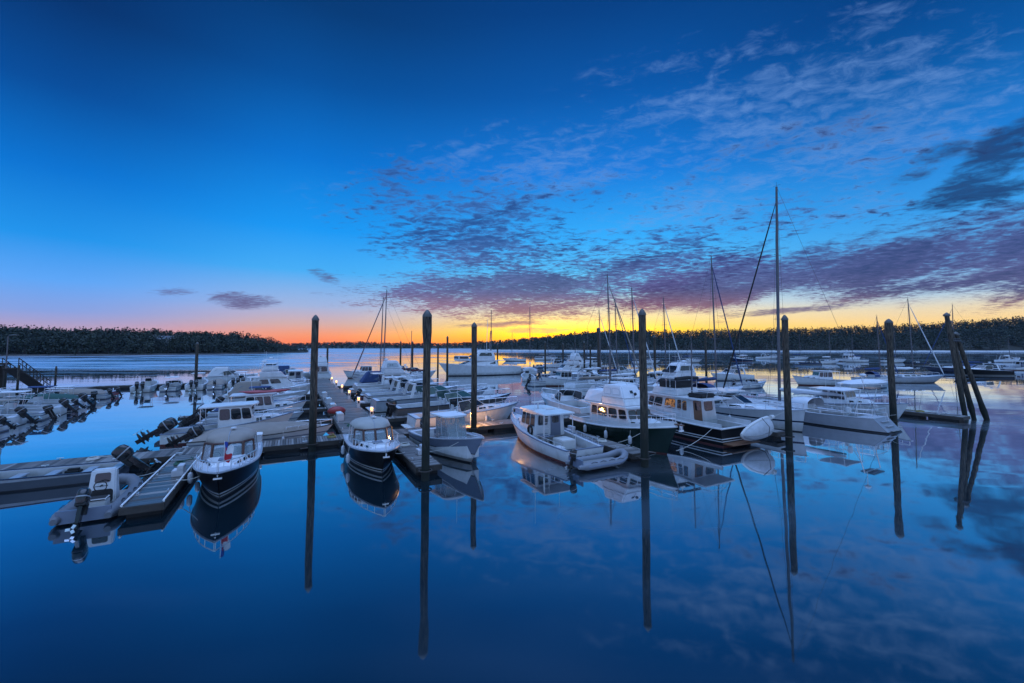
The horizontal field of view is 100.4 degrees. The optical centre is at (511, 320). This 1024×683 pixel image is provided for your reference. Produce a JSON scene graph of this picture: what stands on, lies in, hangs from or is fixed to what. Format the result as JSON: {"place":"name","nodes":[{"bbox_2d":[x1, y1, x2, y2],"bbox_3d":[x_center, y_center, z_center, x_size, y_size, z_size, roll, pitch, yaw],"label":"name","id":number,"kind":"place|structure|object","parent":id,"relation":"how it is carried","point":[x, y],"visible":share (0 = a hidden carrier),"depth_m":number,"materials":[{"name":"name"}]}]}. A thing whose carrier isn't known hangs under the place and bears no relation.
{"place":"outdoors","nodes":[
{"label":"outdoors","id":0,"kind":"place"},
{"bbox_2d":[0,352,306,355],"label":"shore","id":1,"kind":"structure","parent":0,"point":[136,354],"depth_m":279.97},
{"bbox_2d":[2,347,307,353],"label":"hill","id":2,"kind":"structure","parent":0,"point":[12,352],"depth_m":293.06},
{"bbox_2d":[0,324,309,354],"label":"woods","id":3,"kind":"object","parent":2,"relation":"on","point":[36,340],"visible":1,"depth_m":299.56,"materials":[{"name":"green plant"}]},
{"bbox_2d":[298,343,520,347],"bbox_3d":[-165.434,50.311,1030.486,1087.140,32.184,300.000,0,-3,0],"label":"hill","id":4,"kind":"structure","parent":0,"point":[395,347],"depth_m":929.65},
{"bbox_2d":[283,329,652,347],"bbox_3d":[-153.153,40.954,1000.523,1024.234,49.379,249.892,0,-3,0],"label":"woods","id":5,"kind":"object","parent":4,"relation":"on","point":[389,344],"visible":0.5,"depth_m":965.70,"materials":[{"name":"green plant"}]},
{"bbox_2d":[0,348,1023,682],"bbox_3d":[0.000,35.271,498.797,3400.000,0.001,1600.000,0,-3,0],"label":"water","id":6,"kind":"structure","parent":0,"point":[816,554],"depth_m":13.22,"materials":[{"name":"liquid"}]},
{"bbox_2d":[0,363,9,388],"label":"wharf","id":7,"kind":"structure","parent":6,"relation":"in","point":[3,377],"depth_m":63.56,"materials":[{"name":"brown wood"}]},
{"bbox_2d":[0,415,19,432],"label":"boat","id":8,"kind":"object","parent":6,"relation":"on","point":[5,425],"visible":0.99,"depth_m":31.95,"materials":[{"name":"white plastic"}]},
{"bbox_2d":[0,406,41,426],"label":"console boat","id":9,"kind":"object","parent":6,"relation":"on","point":[21,416],"visible":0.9,"depth_m":34.67,"materials":[{"name":"white plastic"}]},
{"bbox_2d":[0,398,60,421],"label":"runabout","id":10,"kind":"object","parent":6,"relation":"on","point":[46,412],"visible":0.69,"depth_m":37.07,"materials":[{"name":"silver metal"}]},
{"bbox_2d":[0,390,81,415],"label":"console boat","id":11,"kind":"object","parent":6,"relation":"on","point":[61,409],"visible":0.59,"depth_m":39.20,"materials":[{"name":"white plastic"}]},
{"bbox_2d":[0,388,86,411],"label":"runabout","id":12,"kind":"object","parent":6,"relation":"on","point":[75,403],"visible":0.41,"depth_m":41.70,"materials":[{"name":"white plastic"}]},
{"bbox_2d":[5,393,92,401],"bbox_3d":[-49.331,8.628,45.589,6.723,1.720,2.547,2,-4,-36],"label":"runabout","id":13,"kind":"object","parent":6,"relation":"on","point":[59,396],"visible":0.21,"depth_m":45.30,"materials":[{"name":"white plastic"}]},
{"bbox_2d":[0,385,98,408],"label":"console boat","id":14,"kind":"object","parent":6,"relation":"on","point":[83,399],"visible":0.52,"depth_m":43.35,"materials":[{"name":"white plastic"}]},
{"bbox_2d":[18,385,99,402],"bbox_3d":[-50.839,8.488,48.014,6.435,2.280,2.268,2,-4,-32],"label":"runabout","id":15,"kind":"object","parent":6,"relation":"on","point":[93,395],"visible":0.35,"depth_m":49.04,"materials":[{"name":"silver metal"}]},
{"bbox_2d":[0,444,160,492],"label":"flat skiff","id":16,"kind":"object","parent":6,"relation":"on","point":[23,479],"visible":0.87,"depth_m":20.11,"materials":[{"name":"metal"}]},
{"bbox_2d":[44,388,116,399],"bbox_3d":[-51.377,8.936,50.916,6.538,1.720,2.268,2,-4,-27],"label":"runabout","id":17,"kind":"object","parent":6,"relation":"on","point":[103,395],"visible":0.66,"depth_m":50.87,"materials":[{"name":"white plastic"}]},
{"bbox_2d":[48,467,142,533],"bbox_3d":[-16.357,6.879,16.977,2.007,1.793,5.280,2,-4,-27],"label":"inflatable boat","id":18,"kind":"object","parent":6,"relation":"on","point":[103,496],"visible":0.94,"depth_m":16.27,"materials":[{"name":"grey rubber"}]},
{"bbox_2d":[0,446,210,469],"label":"floating dock","id":19,"kind":"object","parent":6,"relation":"on","point":[163,456],"visible":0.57,"depth_m":22.67,"materials":[{"name":"grey wood"}]},
{"bbox_2d":[130,374,158,393],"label":"console boat","id":20,"kind":"object","parent":6,"relation":"on","point":[148,385],"visible":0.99,"depth_m":58.84,"materials":[{"name":"white plastic"}]},
{"bbox_2d":[118,452,201,517],"bbox_3d":[-15.849,7.415,19.765,1.340,0.749,8.540,2,-4,-27],"label":"finger dock","id":21,"kind":"object","parent":6,"relation":"on","point":[156,491],"visible":0.81,"depth_m":17.55,"materials":[{"name":"grey wood"}]},
{"bbox_2d":[171,463,185,476],"bbox_3d":[-15.447,6.910,19.779,0.450,0.480,0.600,2,-4,-27],"label":"boarding step","id":22,"kind":"object","parent":21,"relation":"on","point":[179,470],"visible":0.94,"depth_m":19.57,"materials":[{"name":"plastic"}]},
{"bbox_2d":[159,376,182,391],"bbox_3d":[-49.520,9.306,62.209,2.268,2.280,7.681,2,-4,-27],"label":"runabout","id":23,"kind":"object","parent":6,"relation":"on","point":[172,385],"visible":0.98,"depth_m":61.17,"materials":[{"name":"white plastic"}]},
{"bbox_2d":[184,372,207,390],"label":"console boat","id":24,"kind":"object","parent":6,"relation":"on","point":[201,383],"visible":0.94,"depth_m":61.51,"materials":[{"name":"white plastic"}]},
{"bbox_2d":[194,342,198,383],"bbox_3d":[-46.456,7.368,62.760,0.392,8.515,0.395,1,-4,-23],"label":"mooring pile","id":25,"kind":"object","parent":6,"relation":"in","point":[196,362],"visible":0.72,"depth_m":62.75,"materials":[{"name":"brown wood"}]},
{"bbox_2d":[91,379,309,389],"bbox_3d":[-48.725,10.312,69.082,28.940,0.644,1.740,2,-4,-27],"label":"walkway float","id":26,"kind":"object","parent":6,"relation":"on","point":[114,386],"visible":0.21,"depth_m":63.60,"materials":[{"name":"grey wood"}]},
{"bbox_2d":[133,376,293,446],"bbox_3d":[-20.300,6.120,29.715,9.139,4.901,2.579,2,-4,-27],"label":"pilothouse boat","id":27,"kind":"object","parent":6,"relation":"on","point":[236,413],"visible":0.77,"depth_m":29.23,"materials":[{"name":"white plastic"}]},
{"bbox_2d":[206,379,225,389],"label":"runabout","id":28,"kind":"object","parent":6,"relation":"on","point":[216,384],"visible":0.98,"depth_m":62.80,"materials":[{"name":"white plastic"}]},
{"bbox_2d":[187,427,262,498],"bbox_3d":[-13.742,6.639,20.560,2.859,2.810,7.742,2,-4,-27],"label":"canvas top cruiser","id":29,"kind":"object","parent":6,"relation":"on","point":[232,467],"visible":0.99,"depth_m":19.43,"materials":[{"name":"black plastic"}]},
{"bbox_2d":[202,367,258,381],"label":"express cruiser","id":30,"kind":"object","parent":6,"relation":"on","point":[219,373],"visible":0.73,"depth_m":74.55,"materials":[{"name":"white plastic"}]},
{"bbox_2d":[228,371,251,389],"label":"console boat","id":31,"kind":"object","parent":6,"relation":"on","point":[232,382],"visible":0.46,"depth_m":63.07,"materials":[{"name":"white plastic"}]},
{"bbox_2d":[175,370,306,425],"bbox_3d":[-22.702,6.503,36.345,9.467,4.901,2.679,2,-4,-27],"label":"pilothouse boat","id":32,"kind":"object","parent":6,"relation":"on","point":[266,400],"visible":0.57,"depth_m":36.17,"materials":[{"name":"white plastic"}]},
{"bbox_2d":[239,389,289,393],"bbox_3d":[-21.317,6.127,36.976,4.000,0.369,0.660,2,-4,-35],"label":"kayak","id":33,"kind":"object","parent":32,"relation":"on","point":[264,391],"visible":0.97,"depth_m":36.71,"materials":[{"name":"red plastic"}]},
{"bbox_2d":[178,403,303,426],"bbox_3d":[-21.259,7.672,33.868,8.522,2.280,2.568,2,-4,-27],"label":"runabout","id":34,"kind":"object","parent":6,"relation":"on","point":[295,415],"visible":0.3,"depth_m":33.59,"materials":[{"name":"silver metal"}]},
{"bbox_2d":[164,396,333,447],"bbox_3d":[-16.911,6.779,28.113,9.560,3.401,2.943,2,-4,-27],"label":"runabout","id":35,"kind":"object","parent":6,"relation":"on","point":[194,436],"visible":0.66,"depth_m":27.65,"materials":[{"name":"white plastic"}]},
{"bbox_2d":[178,407,326,420],"bbox_3d":[-22.886,8.545,38.447,11.440,0.644,1.040,2,-4,-27],"label":"finger dock","id":36,"kind":"object","parent":6,"relation":"on","point":[320,410],"visible":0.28,"depth_m":39.98,"materials":[{"name":"grey wood"}]},
{"bbox_2d":[215,386,299,402],"bbox_3d":[-25.785,7.943,42.560,8.281,2.740,2.500,2,-4,-27],"label":"console boat","id":37,"kind":"object","parent":6,"relation":"on","point":[219,399],"visible":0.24,"depth_m":42.93,"materials":[{"name":"white plastic"}]},
{"bbox_2d":[222,381,307,402],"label":"express cruiser","id":38,"kind":"object","parent":6,"relation":"on","point":[242,386],"visible":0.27,"depth_m":45.40,"materials":[{"name":"white plastic"}]},
{"bbox_2d":[227,357,309,394],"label":"flybridge cruiser","id":39,"kind":"object","parent":6,"relation":"on","point":[277,379],"visible":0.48,"depth_m":52.88,"materials":[{"name":"white plastic"}]},
{"bbox_2d":[217,431,372,454],"bbox_3d":[-13.150,7.834,27.021,9.740,0.749,1.940,2,-4,-27],"label":"floating dock","id":40,"kind":"object","parent":6,"relation":"on","point":[270,447],"visible":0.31,"depth_m":26.46,"materials":[{"name":"grey wood"}]},
{"bbox_2d":[287,366,305,381],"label":"lobster boat","id":41,"kind":"object","parent":6,"relation":"on","point":[294,374],"visible":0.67,"depth_m":70.04,"materials":[{"name":"white plastic"}]},
{"bbox_2d":[308,315,318,451],"bbox_3d":[-12.285,4.573,26.420,0.455,9.910,0.445,0,-3,0],"label":"mooring pile","id":42,"kind":"object","parent":6,"relation":"in","point":[313,385],"visible":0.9,"depth_m":26.31,"materials":[{"name":"brown wood"}]},
{"bbox_2d":[309,355,331,379],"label":"flybridge cruiser","id":43,"kind":"object","parent":6,"relation":"on","point":[324,372],"visible":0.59,"depth_m":82.48,"materials":[{"name":"white plastic"}]},
{"bbox_2d":[317,385,344,395],"bbox_3d":[-25.042,9.681,58.148,3.040,0.644,13.040,2,-4,-27],"label":"walkway float","id":44,"kind":"object","parent":6,"relation":"on","point":[330,389],"visible":0.62,"depth_m":57.44,"materials":[{"name":"grey wood"}]},
{"bbox_2d":[319,394,360,408],"bbox_3d":[-19.039,8.965,46.639,3.040,0.749,13.040,2,-4,-27],"label":"walkway float","id":45,"kind":"object","parent":6,"relation":"on","point":[342,400],"visible":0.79,"depth_m":45.69,"materials":[{"name":"grey wood"}]},
{"bbox_2d":[327,407,381,433],"bbox_3d":[-13.106,8.309,35.260,3.040,0.749,12.740,2,-4,-27],"label":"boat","id":46,"kind":"object","parent":6,"relation":"on","point":[351,414],"visible":0.45,"depth_m":35.11,"materials":[{"name":"plastic"}]},
{"bbox_2d":[343,362,371,377],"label":"lobster boat","id":47,"kind":"object","parent":6,"relation":"on","point":[348,373],"visible":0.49,"depth_m":84.20,"materials":[{"name":"white plastic"}]},
{"bbox_2d":[341,416,399,473],"bbox_3d":[-7.848,6.829,23.853,2.857,2.810,7.433,2,-4,-27],"label":"canvas top cruiser","id":48,"kind":"object","parent":6,"relation":"on","point":[368,451],"visible":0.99,"depth_m":22.94,"materials":[{"name":"black plastic"}]},
{"bbox_2d":[349,371,415,389],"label":"express cruiser","id":49,"kind":"object","parent":6,"relation":"on","point":[368,377],"visible":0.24,"depth_m":62.02,"materials":[{"name":"blue plastic"}]},
{"bbox_2d":[354,297,414,376],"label":"sailboat","id":50,"kind":"object","parent":6,"relation":"on","point":[358,375],"visible":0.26,"depth_m":77.60,"materials":[{"name":"white plastic"}]},
{"bbox_2d":[352,290,422,382],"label":"sailboat","id":51,"kind":"object","parent":6,"relation":"on","point":[357,379],"visible":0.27,"depth_m":71.79,"materials":[{"name":"white plastic"}]},
{"bbox_2d":[350,359,430,391],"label":"flybridge cruiser","id":52,"kind":"object","parent":6,"relation":"on","point":[387,366],"visible":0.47,"depth_m":59.57,"materials":[{"name":"white plastic"}]},
{"bbox_2d":[354,376,437,396],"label":"express cruiser","id":53,"kind":"object","parent":6,"relation":"on","point":[378,389],"visible":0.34,"depth_m":54.59,"materials":[{"name":"white plastic"}]},
{"bbox_2d":[360,369,458,402],"bbox_3d":[-11.499,7.353,49.817,11.721,4.754,3.771,2,-4,-27],"label":"express cruiser","id":54,"kind":"object","parent":6,"relation":"on","point":[369,395],"visible":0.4,"depth_m":49.09,"materials":[{"name":"white plastic"}]},
{"bbox_2d":[393,434,441,475],"bbox_3d":[-6.050,7.716,24.971,1.340,0.749,8.340,2,-4,-27],"label":"finger dock","id":55,"kind":"object","parent":6,"relation":"on","point":[410,457],"visible":0.62,"depth_m":22.93,"materials":[{"name":"grey wood"}]},
{"bbox_2d":[421,310,431,480],"bbox_3d":[-4.190,4.326,20.828,0.475,9.760,0.463,0,-3,0],"label":"mooring pile","id":56,"kind":"object","parent":6,"relation":"in","point":[427,336],"visible":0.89,"depth_m":20.73,"materials":[{"name":"brown wood"}]},
{"bbox_2d":[365,367,487,412],"bbox_3d":[-8.473,7.063,45.313,13.121,4.814,3.870,2,-4,-27],"label":"express cruiser","id":57,"kind":"object","parent":6,"relation":"on","point":[378,404],"visible":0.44,"depth_m":44.14,"materials":[{"name":"white plastic"}]},
{"bbox_2d":[408,391,483,462],"bbox_3d":[-3.946,6.042,26.106,2.789,4.659,8.704,2,-4,-34],"label":"console boat","id":58,"kind":"object","parent":6,"relation":"on","point":[465,448],"visible":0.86,"depth_m":24.82,"materials":[{"name":"white plastic"}]},
{"bbox_2d":[381,388,511,416],"bbox_3d":[-5.701,7.878,40.275,12.805,2.607,3.673,2,-4,-27],"label":"express cruiser","id":59,"kind":"object","parent":6,"relation":"on","point":[394,408],"visible":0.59,"depth_m":39.57,"materials":[{"name":"white plastic"}]},
{"bbox_2d":[382,419,514,437],"bbox_3d":[-4.236,8.101,31.654,10.440,0.749,1.940,2,-4,-27],"label":"floating dock","id":60,"kind":"object","parent":6,"relation":"on","point":[499,425],"visible":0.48,"depth_m":31.99,"materials":[{"name":"grey wood"}]},
{"bbox_2d":[383,409,514,424],"bbox_3d":[-5.566,8.506,37.769,12.740,0.644,1.040,2,-4,-27],"label":"finger dock","id":61,"kind":"object","parent":6,"relation":"on","point":[397,420],"visible":0.13,"depth_m":35.33,"materials":[{"name":"grey wood"}]},
{"bbox_2d":[401,396,517,427],"bbox_3d":[-3.838,7.639,35.276,10.121,2.508,3.277,2,-4,-27],"label":"express cruiser","id":62,"kind":"object","parent":6,"relation":"on","point":[496,411],"visible":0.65,"depth_m":34.82,"materials":[{"name":"white plastic"}]},
{"bbox_2d":[471,322,476,432],"bbox_3d":[-2.799,4.957,31.342,0.455,9.710,0.444,0,-3,0],"label":"mooring pile","id":63,"kind":"object","parent":6,"relation":"in","point":[474,377],"visible":0.83,"depth_m":31.22,"materials":[{"name":"brown wood"}]},
{"bbox_2d":[439,310,520,375],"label":"flybridge cruiser","id":64,"kind":"object","parent":6,"relation":"on","point":[487,363],"visible":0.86,"depth_m":92.14,"materials":[{"name":"white plastic"}]},
{"bbox_2d":[523,377,545,386],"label":"runabout","id":65,"kind":"object","parent":6,"relation":"on","point":[537,383],"visible":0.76,"depth_m":67.51,"materials":[{"name":"white plastic"}]},
{"bbox_2d":[510,401,603,465],"bbox_3d":[2.101,6.003,27.672,3.238,4.900,8.861,2,-4,-27],"label":"lobster boat","id":66,"kind":"object","parent":6,"relation":"on","point":[540,430],"visible":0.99,"depth_m":26.46,"materials":[{"name":"white plastic"}]},
{"bbox_2d":[541,358,584,385],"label":"lobster boat","id":67,"kind":"object","parent":6,"relation":"on","point":[559,377],"visible":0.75,"depth_m":68.03,"materials":[{"name":"white plastic"}]},
{"bbox_2d":[548,354,582,372],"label":"flybridge cruiser","id":68,"kind":"object","parent":6,"relation":"on","point":[568,365],"visible":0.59,"depth_m":89.58,"materials":[{"name":"white plastic"}]},
{"bbox_2d":[541,388,590,413],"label":"express cruiser","id":69,"kind":"object","parent":6,"relation":"on","point":[566,400],"visible":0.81,"depth_m":41.75,"materials":[{"name":"white plastic"}]},
{"bbox_2d":[559,352,589,368],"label":"flybridge cruiser","id":70,"kind":"object","parent":6,"relation":"on","point":[578,357],"visible":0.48,"depth_m":119.97,"materials":[{"name":"white plastic"}]},
{"bbox_2d":[562,368,608,388],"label":"express cruiser","id":71,"kind":"object","parent":6,"relation":"on","point":[580,384],"visible":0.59,"depth_m":62.67,"materials":[{"name":"white plastic"}]},
{"bbox_2d":[572,313,616,379],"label":"sailboat","id":72,"kind":"object","parent":6,"relation":"on","point":[594,368],"visible":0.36,"depth_m":74.64,"materials":[{"name":"white plastic"}]},
{"bbox_2d":[565,448,627,471],"bbox_3d":[4.541,7.272,22.840,4.056,1.130,1.557,2,-4,-27],"label":"inflatable boat","id":73,"kind":"object","parent":6,"relation":"on","point":[597,461],"visible":1,"depth_m":22.51,"materials":[{"name":"grey rubber"}]},
{"bbox_2d":[560,275,638,398],"bbox_3d":[11.586,1.823,53.889,11.045,16.264,3.468,0,-3,-7],"label":"sailboat","id":74,"kind":"object","parent":6,"relation":"on","point":[584,391],"visible":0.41,"depth_m":54.04,"materials":[{"name":"white plastic"}]},
{"bbox_2d":[564,427,640,461],"bbox_3d":[4.577,7.937,28.805,1.240,0.749,11.340,2,-4,-27],"label":"finger dock","id":75,"kind":"object","parent":6,"relation":"on","point":[633,452],"visible":0.38,"depth_m":25.34,"materials":[{"name":"grey wood"}]},
{"bbox_2d":[585,305,635,380],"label":"sailboat","id":76,"kind":"object","parent":6,"relation":"on","point":[615,324],"visible":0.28,"depth_m":70.02,"materials":[{"name":"white plastic"}]},
{"bbox_2d":[569,353,683,453],"bbox_3d":[7.535,5.360,28.904,3.447,6.255,9.900,2,-4,-27],"label":"trawler yacht","id":77,"kind":"object","parent":6,"relation":"on","point":[614,416],"visible":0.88,"depth_m":27.86,"materials":[{"name":"white plastic"}]},
{"bbox_2d":[598,286,656,385],"bbox_3d":[16.418,2.557,59.628,10.545,15.460,3.314,2,-4,-27],"label":"sailboat","id":78,"kind":"object","parent":6,"relation":"on","point":[631,374],"visible":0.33,"depth_m":59.90,"materials":[{"name":"white plastic"}]},
{"bbox_2d":[638,309,648,467],"bbox_3d":[7.133,4.333,23.122,0.443,10.010,0.430,0,-3,0],"label":"mooring pile","id":79,"kind":"object","parent":6,"relation":"in","point":[644,448],"visible":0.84,"depth_m":23.00,"materials":[{"name":"brown wood"}]},
{"bbox_2d":[647,298,680,380],"bbox_3d":[22.676,3.285,64.609,10.045,14.580,3.159,2,-4,-27],"label":"sailboat","id":80,"kind":"object","parent":6,"relation":"on","point":[658,372],"visible":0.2,"depth_m":64.94,"materials":[{"name":"white plastic"}]},
{"bbox_2d":[647,360,704,394],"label":"flybridge cruiser","id":81,"kind":"object","parent":6,"relation":"on","point":[678,369],"visible":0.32,"depth_m":51.99,"materials":[{"name":"white plastic"}]},
{"bbox_2d":[639,344,760,446],"bbox_3d":[12.392,5.253,32.471,3.930,6.950,11.400,2,-4,-27],"label":"trawler yacht","id":82,"kind":"object","parent":6,"relation":"on","point":[687,403],"visible":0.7,"depth_m":30.05,"materials":[{"name":"white plastic"}]},
{"bbox_2d":[740,415,774,442],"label":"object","id":83,"kind":"object","parent":82,"relation":"on","point":[760,428],"visible":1,"depth_m":27.22,"materials":[{"name":"white plastic"}]},
{"bbox_2d":[681,255,742,395],"bbox_3d":[23.945,0.716,51.678,12.045,18.220,3.778,2,-4,-27],"label":"sailboat","id":84,"kind":"object","parent":6,"relation":"on","point":[704,385],"visible":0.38,"depth_m":51.95,"materials":[{"name":"white plastic"}]},
{"bbox_2d":[711,361,754,380],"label":"express cruiser","id":85,"kind":"object","parent":6,"relation":"on","point":[732,375],"visible":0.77,"depth_m":78.29,"materials":[{"name":"white plastic"}]},
{"bbox_2d":[729,379,765,388],"bbox_3d":[35.953,9.702,64.955,7.521,1.807,2.547,1,-4,-20],"label":"runabout","id":86,"kind":"object","parent":6,"relation":"on","point":[751,384],"visible":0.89,"depth_m":64.39,"materials":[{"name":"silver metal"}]},
{"bbox_2d":[698,388,806,431],"bbox_3d":[18.959,7.529,37.276,4.167,2.958,12.721,2,-4,-27],"label":"express cruiser","id":87,"kind":"object","parent":6,"relation":"on","point":[740,406],"visible":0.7,"depth_m":34.34,"materials":[{"name":"white plastic"}]},
{"bbox_2d":[781,315,792,443],"bbox_3d":[18.406,4.620,28.528,0.449,10.060,0.434,0,-3,0],"label":"mooring pile","id":88,"kind":"object","parent":6,"relation":"in","point":[786,382],"visible":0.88,"depth_m":28.42,"materials":[{"name":"brown wood"}]},
{"bbox_2d":[720,183,901,434],"bbox_3d":[25.089,-1.981,38.609,4.060,22.100,14.524,2,-4,-27],"label":"sailboat","id":89,"kind":"object","parent":6,"relation":"on","point":[819,414],"visible":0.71,"depth_m":35.55,"materials":[{"name":"white plastic"}]},
{"bbox_2d":[792,357,845,385],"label":"lobster boat","id":90,"kind":"object","parent":6,"relation":"on","point":[816,378],"visible":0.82,"depth_m":68.60,"materials":[{"name":"white plastic"}]},
{"bbox_2d":[770,376,909,419],"bbox_3d":[31.199,6.779,41.127,3.853,4.900,11.161,2,-4,-27],"label":"downeast cruiser","id":91,"kind":"object","parent":6,"relation":"on","point":[865,403],"visible":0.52,"depth_m":39.20,"materials":[{"name":"white plastic"}]},
{"bbox_2d":[835,370,887,387],"bbox_3d":[54.162,8.917,65.185,8.555,3.401,3.141,0,-3,-8],"label":"runabout","id":92,"kind":"object","parent":6,"relation":"on","point":[876,383],"visible":0.77,"depth_m":64.05,"materials":[{"name":"white plastic"}]},
{"bbox_2d":[851,316,898,380],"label":"sailboat","id":93,"kind":"object","parent":6,"relation":"on","point":[872,375],"visible":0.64,"depth_m":73.44,"materials":[{"name":"white plastic"}]},
{"bbox_2d":[884,319,897,426],"bbox_3d":[30.653,4.911,34.446,0.576,10.160,0.561,0,-3,0],"label":"mooring pile","id":94,"kind":"object","parent":6,"relation":"in","point":[889,329],"visible":0.83,"depth_m":34.38,"materials":[{"name":"brown wood"}]},
{"bbox_2d":[877,299,944,382],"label":"sailboat","id":95,"kind":"object","parent":6,"relation":"on","point":[906,378],"visible":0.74,"depth_m":73.91,"materials":[{"name":"white plastic"}]},
{"bbox_2d":[901,409,970,422],"bbox_3d":[34.813,8.726,42.493,1.540,0.749,14.940,2,-4,-27],"label":"finger dock","id":96,"kind":"object","parent":6,"relation":"on","point":[942,416],"visible":0.22,"depth_m":37.08,"materials":[{"name":"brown wood"}]},
{"bbox_2d":[923,304,1003,371],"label":"sailboat","id":97,"kind":"object","parent":6,"relation":"on","point":[944,369],"visible":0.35,"depth_m":103.72,"materials":[{"name":"white plastic"}]},
{"bbox_2d":[943,312,989,420],"bbox_3d":[40.399,4.710,37.740,3.492,10.940,1.366,0,-3,0],"label":"dolphin","id":98,"kind":"object","parent":6,"relation":"in","point":[955,343],"visible":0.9,"depth_m":37.63,"materials":[{"name":"brown wood"}]},
{"bbox_2d":[952,357,1014,375],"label":"express cruiser","id":99,"kind":"object","parent":6,"relation":"on","point":[979,370],"visible":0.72,"depth_m":91.66,"materials":[{"name":"white plastic"}]},
{"bbox_2d":[1003,358,1023,370],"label":"lobster boat","id":100,"kind":"object","parent":6,"relation":"on","point":[1019,365],"visible":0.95,"depth_m":111.83,"materials":[{"name":"white plastic"}]},
{"bbox_2d":[0,0,1023,345],"label":"sky","id":101,"kind":"structure","parent":0,"point":[264,168],"materials":[{"name":"blue"}]},
{"bbox_2d":[477,350,1023,351],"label":"shore","id":102,"kind":"structure","parent":0,"point":[772,350],"depth_m":426.00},
{"bbox_2d":[479,326,1023,349],"bbox_3d":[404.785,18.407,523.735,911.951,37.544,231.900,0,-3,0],"label":"hill","id":103,"kind":"structure","parent":0,"point":[1013,347],"depth_m":444.89,"materials":[{"name":"plant"}]},
{"bbox_2d":[477,315,1023,350],"bbox_3d":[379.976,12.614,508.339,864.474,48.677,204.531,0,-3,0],"label":"woods","id":104,"kind":"object","parent":103,"relation":"on","point":[982,328],"visible":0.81,"depth_m":463.46,"materials":[{"name":"green plant"}]},
{"bbox_3d":[-52.969,8.874,44.141,1.740,0.644,40.140,2,-4,-27],"label":"walkway float","id":105,"kind":"object","parent":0,"visible":0},
{"bbox_2d":[1,358,50,390],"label":"gangway","id":106,"kind":"object","parent":105,"relation":"on","point":[28,380],"visible":0.91,"depth_m":52.46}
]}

